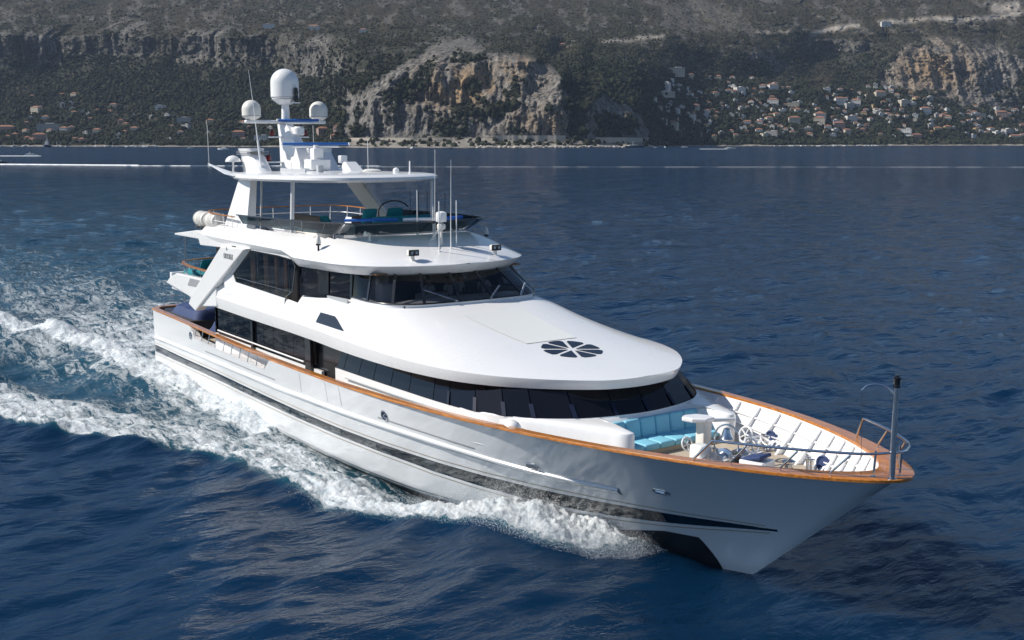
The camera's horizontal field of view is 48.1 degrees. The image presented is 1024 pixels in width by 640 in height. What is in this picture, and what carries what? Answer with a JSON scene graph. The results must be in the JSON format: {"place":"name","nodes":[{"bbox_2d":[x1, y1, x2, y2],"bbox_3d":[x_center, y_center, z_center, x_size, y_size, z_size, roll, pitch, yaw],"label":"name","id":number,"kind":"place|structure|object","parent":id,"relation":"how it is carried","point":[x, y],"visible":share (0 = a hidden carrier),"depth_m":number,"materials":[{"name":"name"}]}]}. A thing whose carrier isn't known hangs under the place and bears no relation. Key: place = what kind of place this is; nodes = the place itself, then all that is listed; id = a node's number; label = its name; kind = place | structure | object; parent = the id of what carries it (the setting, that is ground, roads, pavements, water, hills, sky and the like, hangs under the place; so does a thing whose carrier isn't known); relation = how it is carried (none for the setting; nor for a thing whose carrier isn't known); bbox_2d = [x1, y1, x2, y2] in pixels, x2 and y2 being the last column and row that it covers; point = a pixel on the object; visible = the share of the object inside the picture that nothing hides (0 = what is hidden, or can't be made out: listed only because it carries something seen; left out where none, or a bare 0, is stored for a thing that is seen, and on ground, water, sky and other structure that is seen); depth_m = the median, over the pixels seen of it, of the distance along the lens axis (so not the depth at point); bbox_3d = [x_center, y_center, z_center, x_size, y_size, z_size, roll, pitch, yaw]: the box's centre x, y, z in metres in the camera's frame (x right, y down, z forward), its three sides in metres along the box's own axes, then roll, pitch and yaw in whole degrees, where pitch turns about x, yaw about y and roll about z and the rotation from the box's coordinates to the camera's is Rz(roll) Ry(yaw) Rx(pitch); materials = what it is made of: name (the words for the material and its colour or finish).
{"place":"outdoors","nodes":[
{"label":"outdoors","id":0,"kind":"place"},
{"bbox_2d":[0,146,1023,639],"bbox_3d":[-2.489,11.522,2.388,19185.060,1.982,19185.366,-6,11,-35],"label":"sea","id":1,"kind":"structure","parent":0,"point":[826,284],"depth_m":53.90,"materials":[{"name":"liquid"}]},
{"bbox_2d":[43,140,51,146],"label":"moored yacht","id":2,"kind":"object","parent":1,"relation":"on","point":[46,144],"visible":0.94,"depth_m":1980.52,"materials":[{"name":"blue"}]},
{"bbox_2d":[0,164,124,165],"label":"boat wake","id":3,"kind":"object","parent":1,"relation":"on","point":[67,164],"visible":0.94,"depth_m":550.51,"materials":[{"name":"white liquid"}]},
{"bbox_2d":[125,165,231,165],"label":"boat wake","id":4,"kind":"object","parent":1,"relation":"on","point":[175,165],"visible":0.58,"depth_m":533.67,"materials":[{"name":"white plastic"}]},
{"bbox_2d":[2,317,660,559],"bbox_3d":[-10.882,2.535,56.426,16.516,2.347,55.289,-6,11,-35],"label":"spray","id":5,"kind":"object","parent":1,"relation":"on","point":[492,508],"visible":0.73,"depth_m":34.30,"materials":[{"name":"white liquid"}]},
{"bbox_2d":[404,147,452,147],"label":"sea wall","id":6,"kind":"structure","parent":1,"relation":"in","point":[430,147],"depth_m":1839.27,"materials":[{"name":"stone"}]},
{"bbox_2d":[152,69,914,573],"bbox_3d":[-3.358,-2.257,45.283,9.853,16.248,44.779,-6,11,-35],"label":"motor yacht","id":7,"kind":"object","parent":1,"relation":"on","point":[440,355],"visible":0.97,"depth_m":38.87,"materials":[{"name":"paint"}]},
{"bbox_2d":[172,301,214,319],"bbox_3d":[-15.864,-0.585,60.816,3.400,0.638,3.900,-6,11,-35],"label":"covered sunpad","id":8,"kind":"object","parent":7,"relation":"on","point":[185,309],"visible":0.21,"depth_m":59.09,"materials":[{"name":"blue fabric"}]},
{"bbox_2d":[184,269,204,276],"bbox_3d":[-14.031,-2.320,58.447,4.600,0.620,2.600,-6,11,-35],"label":"deck sofa","id":9,"kind":"object","parent":7,"relation":"on","point":[195,272],"visible":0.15,"depth_m":57.01,"materials":[{"name":"teal fabric"}]},
{"bbox_2d":[200,259,212,269],"bbox_3d":[-15.371,-2.705,57.675,0.423,0.680,0.750,6,11,35],"label":"scatter cushion","id":10,"kind":"object","parent":9,"relation":"on","point":[205,264],"visible":0.63,"depth_m":57.46,"materials":[{"name":"teal fabric"}]},
{"bbox_2d":[193,210,208,228],"bbox_3d":[-14.766,-4.823,54.988,0.764,0.815,1.280,-6,11,-35],"label":"liferaft","id":11,"kind":"object","parent":7,"relation":"on","point":[198,217],"visible":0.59,"depth_m":54.62,"materials":[{"name":"white plastic"}]},
{"bbox_2d":[209,321,215,331],"bbox_3d":[-13.355,0.143,57.953,3.100,0.786,2.600,-6,11,-35],"label":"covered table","id":12,"kind":"object","parent":7,"relation":"on","point":[212,328],"visible":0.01,"depth_m":57.79,"materials":[{"name":"blue fabric"}]},
{"bbox_2d":[203,212,225,226],"bbox_3d":[-13.958,-4.646,53.858,0.764,0.815,1.280,-6,11,-35],"label":"liferaft","id":13,"kind":"object","parent":7,"relation":"on","point":[209,219],"visible":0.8,"depth_m":53.39,"materials":[{"name":"white plastic"}]},
{"bbox_2d":[215,307,218,332],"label":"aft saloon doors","id":14,"kind":"structure","parent":7,"relation":"in","point":[216,309],"depth_m":54.76,"materials":[{"name":"black glass"}]},
{"bbox_2d":[267,227,296,232],"bbox_3d":[-10.174,-4.082,50.896,0.700,0.717,1.909,-6,11,-35],"label":"sun lounger","id":15,"kind":"object","parent":7,"relation":"on","point":[276,229],"visible":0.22,"depth_m":50.46,"materials":[{"name":"white"}]},
{"bbox_2d":[294,213,331,237],"bbox_3d":[-8.720,-4.157,50.556,0.900,0.990,2.400,-6,11,-35],"label":"flybridge sofa","id":16,"kind":"object","parent":7,"relation":"on","point":[303,217],"visible":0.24,"depth_m":49.88,"materials":[{"name":"grey fabric"}]},
{"bbox_2d":[320,215,330,221],"bbox_3d":[-8.094,-4.286,49.992,0.383,0.520,0.600,4,10,24],"label":"scatter cushion","id":17,"kind":"object","parent":16,"relation":"on","point":[324,218],"visible":0.54,"depth_m":49.84,"materials":[{"name":"teal fabric"}]},
{"bbox_2d":[351,215,361,222],"bbox_3d":[-6.710,-4.304,50.111,0.600,0.514,0.472,-1,9,-6],"label":"scatter cushion","id":18,"kind":"object","parent":7,"relation":"on","point":[357,217],"visible":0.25,"depth_m":50.08,"materials":[{"name":"grey fabric"}]},
{"bbox_2d":[344,218,397,221],"bbox_3d":[-5.728,-4.055,46.639,2.164,0.136,0.120,0,9,-2],"label":"rolled towel","id":19,"kind":"object","parent":7,"relation":"on","point":[373,219],"visible":1,"depth_m":46.59,"materials":[{"name":"blue fabric"}]},
{"bbox_2d":[372,214,429,222],"bbox_3d":[-4.932,-4.078,50.056,3.000,0.990,1.000,-6,11,-35],"label":"flybridge sofa","id":20,"kind":"object","parent":7,"relation":"on","point":[400,218],"visible":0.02,"depth_m":49.46,"materials":[{"name":"teal fabric"}]},
{"bbox_2d":[361,209,376,222],"bbox_3d":[-6.167,-4.430,49.489,0.388,0.752,0.800,9,12,44],"label":"scatter cushion","id":21,"kind":"object","parent":20,"relation":"on","point":[368,213],"visible":0.63,"depth_m":49.30,"materials":[{"name":"teal fabric"}]},
{"bbox_2d":[386,208,402,215],"bbox_3d":[-5.163,-4.559,50.311,0.800,0.752,0.388,-6,11,-35],"label":"scatter cushion","id":22,"kind":"object","parent":20,"relation":"on","point":[394,211],"visible":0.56,"depth_m":50.11,"materials":[{"name":"teal fabric"}]},
{"bbox_2d":[403,217,435,221],"bbox_3d":[-3.761,-4.121,46.966,1.438,0.143,0.168,-4,10,-23],"label":"rolled towel","id":23,"kind":"object","parent":7,"relation":"on","point":[420,219],"visible":0.89,"depth_m":46.91,"materials":[{"name":"white fabric"}]},
{"bbox_2d":[447,215,462,219],"bbox_3d":[-2.529,-4.234,47.656,1.237,0.174,0.265,-7,12,-39],"label":"rolled towel","id":24,"kind":"object","parent":7,"relation":"on","point":[454,217],"visible":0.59,"depth_m":47.64,"materials":[{"name":"blue fabric"}]},
{"bbox_2d":[474,145,653,147],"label":"shore rocks","id":25,"kind":"object","parent":1,"relation":"in","point":[555,146],"visible":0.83,"depth_m":1834.61,"materials":[{"name":"stone"}]},
{"bbox_2d":[625,145,644,147],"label":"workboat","id":26,"kind":"object","parent":1,"relation":"on","point":[635,146],"visible":1,"depth_m":1875.65,"materials":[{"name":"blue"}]},
{"bbox_2d":[0,0,1023,147],"bbox_3d":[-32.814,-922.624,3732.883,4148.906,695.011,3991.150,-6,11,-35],"label":"mountain side","id":27,"kind":"structure","parent":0,"point":[496,72],"depth_m":2862.73,"materials":[{"name":"grey stone"}]},
{"bbox_2d":[0,125,15,129],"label":"apartment house","id":28,"kind":"structure","parent":27,"relation":"on","point":[4,127],"depth_m":2419.88,"materials":[{"name":"orange"}]},
{"bbox_2d":[30,106,42,113],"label":"house","id":29,"kind":"structure","parent":27,"relation":"on","point":[37,109],"depth_m":2640.04,"materials":[{"name":"beige paint"}]},
{"bbox_2d":[32,133,46,139],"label":"house","id":30,"kind":"structure","parent":27,"relation":"on","point":[42,136],"depth_m":2291.59,"materials":[{"name":"beige"}]},
{"bbox_2d":[36,123,60,131],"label":"apartment house","id":31,"kind":"structure","parent":27,"relation":"on","point":[42,127],"depth_m":2408.71,"materials":[{"name":"grey"}]},
{"bbox_2d":[59,126,68,130],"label":"house","id":32,"kind":"structure","parent":27,"relation":"on","point":[64,128],"depth_m":2397.24,"materials":[{"name":"grey"}]},
{"bbox_2d":[92,128,101,133],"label":"house","id":33,"kind":"structure","parent":27,"relation":"on","point":[95,130],"depth_m":2379.63,"materials":[{"name":"beige"}]},
{"bbox_2d":[109,103,117,108],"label":"house","id":34,"kind":"structure","parent":27,"relation":"on","point":[114,105],"depth_m":2621.95,"materials":[{"name":"beige"}]},
{"bbox_2d":[155,104,167,109],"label":"house","id":35,"kind":"structure","parent":27,"relation":"on","point":[157,106],"depth_m":2533.69,"materials":[{"name":"grey"}]},
{"bbox_2d":[177,116,192,123],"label":"apartment house","id":36,"kind":"structure","parent":27,"relation":"on","point":[181,119],"depth_m":2398.15,"materials":[{"name":"grey"}]},
{"bbox_2d":[181,123,190,128],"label":"house","id":37,"kind":"structure","parent":27,"relation":"on","point":[187,125],"depth_m":2361.64,"materials":[{"name":"grey"}]},
{"bbox_2d":[206,119,213,124],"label":"house","id":38,"kind":"structure","parent":27,"relation":"on","point":[209,121],"depth_m":2344.89,"materials":[{"name":"beige"}]},
{"bbox_2d":[232,130,244,138],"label":"house","id":39,"kind":"structure","parent":27,"relation":"on","point":[239,133],"depth_m":2217.71,"materials":[{"name":"beige"}]},
{"bbox_2d":[254,134,268,140],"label":"house","id":40,"kind":"structure","parent":27,"relation":"on","point":[264,137],"depth_m":2158.34,"materials":[{"name":"grey"}]},
{"bbox_2d":[263,23,274,28],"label":"house","id":41,"kind":"structure","parent":27,"relation":"on","point":[267,25],"depth_m":2715.32,"materials":[{"name":"grey"}]},
{"bbox_2d":[308,25,319,29],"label":"house","id":42,"kind":"structure","parent":27,"relation":"on","point":[313,27],"depth_m":2664.59,"materials":[{"name":"grey"}]},
{"bbox_2d":[316,126,326,135],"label":"house","id":43,"kind":"structure","parent":27,"relation":"on","point":[320,131],"depth_m":2100.74,"materials":[{"name":"beige"}]},
{"bbox_2d":[350,138,446,140],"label":"retaining wall","id":44,"kind":"structure","parent":27,"relation":"on","point":[386,139],"depth_m":1922.82,"materials":[{"name":"stone"}]},
{"bbox_2d":[0,0,1023,146],"bbox_3d":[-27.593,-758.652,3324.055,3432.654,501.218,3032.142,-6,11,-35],"label":"woodland","id":45,"kind":"object","parent":27,"relation":"on","point":[580,98],"visible":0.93,"depth_m":2576.90,"materials":[{"name":"green plant"}]},
{"bbox_2d":[494,135,565,140],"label":"retaining wall","id":46,"kind":"structure","parent":27,"relation":"on","point":[534,137],"depth_m":1874.84,"materials":[{"name":"stone"}]},
{"bbox_2d":[596,137,648,142],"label":"retaining wall","id":47,"kind":"structure","parent":27,"relation":"on","point":[619,139],"depth_m":1905.42,"materials":[{"name":"concrete"}]},
{"bbox_2d":[664,81,670,89],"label":"house","id":48,"kind":"structure","parent":27,"relation":"on","point":[667,84],"depth_m":2437.86,"materials":[{"name":"grey paint"}]},
{"bbox_2d":[661,90,674,97],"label":"apartment house","id":49,"kind":"structure","parent":27,"relation":"on","point":[671,94],"depth_m":2385.89,"materials":[{"name":"beige"}]},
{"bbox_2d":[670,121,678,130],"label":"house","id":50,"kind":"structure","parent":27,"relation":"on","point":[675,124],"depth_m":2292.03,"materials":[{"name":"beige"}]},
{"bbox_2d":[669,67,684,76],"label":"apartment house","id":51,"kind":"structure","parent":27,"relation":"on","point":[679,71],"depth_m":2550.97,"materials":[{"name":"beige"}]},
{"bbox_2d":[689,113,695,119],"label":"house","id":52,"kind":"structure","parent":27,"relation":"on","point":[692,116],"depth_m":2406.27,"materials":[{"name":"grey"}]},
{"bbox_2d":[711,134,716,140],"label":"house","id":53,"kind":"structure","parent":27,"relation":"on","point":[714,136],"depth_m":2381.95,"materials":[{"name":"beige"}]},
{"bbox_2d":[733,86,745,92],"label":"house","id":54,"kind":"structure","parent":27,"relation":"on","point":[740,88],"depth_m":2673.26,"materials":[{"name":"grey"}]},
{"bbox_2d":[760,132,768,136],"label":"house","id":55,"kind":"structure","parent":27,"relation":"on","point":[764,134],"depth_m":2476.57,"materials":[{"name":"beige paint"}]},
{"bbox_2d":[764,116,772,120],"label":"house","id":56,"kind":"structure","parent":27,"relation":"on","point":[769,118],"depth_m":2560.08,"materials":[{"name":"beige paint"}]},
{"bbox_2d":[766,83,777,89],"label":"house","id":57,"kind":"structure","parent":27,"relation":"on","point":[771,86],"depth_m":2718.63,"materials":[{"name":"grey"}]},
{"bbox_2d":[766,130,777,136],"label":"house","id":58,"kind":"structure","parent":27,"relation":"on","point":[773,133],"depth_m":2477.52,"materials":[{"name":"grey paint"}]},
{"bbox_2d":[767,98,778,105],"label":"house","id":59,"kind":"structure","parent":27,"relation":"on","point":[773,101],"depth_m":2653.59,"materials":[{"name":"grey paint"}]},
{"bbox_2d":[772,112,780,116],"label":"house","id":60,"kind":"structure","parent":27,"relation":"on","point":[776,114],"depth_m":2586.90,"materials":[{"name":"beige paint"}]},
{"bbox_2d":[788,102,798,107],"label":"house","id":61,"kind":"structure","parent":27,"relation":"on","point":[794,104],"depth_m":2655.74,"materials":[{"name":"beige"}]},
{"bbox_2d":[788,116,799,123],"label":"house","id":62,"kind":"structure","parent":27,"relation":"on","point":[793,119],"depth_m":2573.10,"materials":[{"name":"beige"}]},
{"bbox_2d":[801,127,812,130],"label":"apartment house","id":63,"kind":"structure","parent":27,"relation":"on","point":[807,128],"depth_m":2545.63,"materials":[{"name":"beige"}]},
{"bbox_2d":[813,116,825,124],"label":"house","id":64,"kind":"structure","parent":27,"relation":"on","point":[820,119],"depth_m":2590.81,"materials":[{"name":"beige"}]},
{"bbox_2d":[813,112,825,117],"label":"house","id":65,"kind":"structure","parent":27,"relation":"on","point":[823,114],"depth_m":2613.48,"materials":[{"name":"grey paint"}]},
{"bbox_2d":[833,121,844,129],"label":"house","id":66,"kind":"structure","parent":27,"relation":"on","point":[841,124],"depth_m":2592.41,"materials":[{"name":"beige"}]},
{"bbox_2d":[834,97,845,104],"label":"house","id":67,"kind":"structure","parent":27,"relation":"on","point":[840,100],"depth_m":2733.22,"materials":[{"name":"grey"}]},
{"bbox_2d":[842,128,851,133],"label":"house","id":68,"kind":"structure","parent":27,"relation":"on","point":[847,130],"depth_m":2583.63,"materials":[{"name":"beige"}]},
{"bbox_2d":[843,102,854,109],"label":"house","id":69,"kind":"structure","parent":27,"relation":"on","point":[851,105],"depth_m":2728.04,"materials":[{"name":"grey"}]},
{"bbox_2d":[845,115,856,121],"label":"house","id":70,"kind":"structure","parent":27,"relation":"on","point":[852,118],"depth_m":2669.53,"materials":[{"name":"grey paint"}]},
{"bbox_2d":[850,99,860,106],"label":"house","id":71,"kind":"structure","parent":27,"relation":"on","point":[857,102],"depth_m":2758.74,"materials":[{"name":"grey"}]},
{"bbox_2d":[874,90,885,96],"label":"house","id":72,"kind":"structure","parent":27,"relation":"on","point":[880,93],"depth_m":2765.93,"materials":[{"name":"beige paint"}]},
{"bbox_2d":[880,21,890,26],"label":"house","id":73,"kind":"structure","parent":27,"relation":"on","point":[883,23],"depth_m":3086.68,"materials":[{"name":"grey paint"}]},
{"bbox_2d":[898,99,909,106],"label":"house","id":74,"kind":"structure","parent":27,"relation":"on","point":[902,102],"depth_m":2757.69,"materials":[{"name":"beige paint"}]},
{"bbox_2d":[900,128,911,135],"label":"house","id":75,"kind":"structure","parent":27,"relation":"on","point":[907,131],"depth_m":2621.64,"materials":[{"name":"grey"}]},
{"bbox_2d":[911,133,921,138],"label":"house","id":76,"kind":"structure","parent":27,"relation":"on","point":[917,135],"depth_m":2614.29,"materials":[{"name":"beige"}]},
{"bbox_2d":[919,107,931,114],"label":"house","id":77,"kind":"structure","parent":27,"relation":"on","point":[927,110],"depth_m":2743.34,"materials":[{"name":"grey"}]},
{"bbox_2d":[933,127,942,130],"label":"house","id":78,"kind":"structure","parent":27,"relation":"on","point":[938,128],"depth_m":2677.45,"materials":[{"name":"beige"}]},
{"bbox_2d":[944,115,951,120],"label":"house","id":79,"kind":"structure","parent":27,"relation":"on","point":[948,117],"depth_m":2723.50,"materials":[{"name":"beige"}]},
{"bbox_2d":[972,113,985,118],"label":"apartment house","id":80,"kind":"structure","parent":27,"relation":"on","point":[980,114],"depth_m":2793.67,"materials":[{"name":"beige"}]},
{"bbox_2d":[995,110,1006,116],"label":"house","id":81,"kind":"structure","parent":27,"relation":"on","point":[1002,113],"depth_m":2825.16,"materials":[{"name":"beige paint"}]},
{"bbox_2d":[1001,128,1013,135],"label":"house","id":82,"kind":"structure","parent":27,"relation":"on","point":[1008,130],"depth_m":2714.18,"materials":[{"name":"grey paint"}]},
{"bbox_2d":[1009,134,1021,139],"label":"house","id":83,"kind":"structure","parent":27,"relation":"on","point":[1015,136],"depth_m":2694.12,"materials":[{"name":"beige"}]}
]}

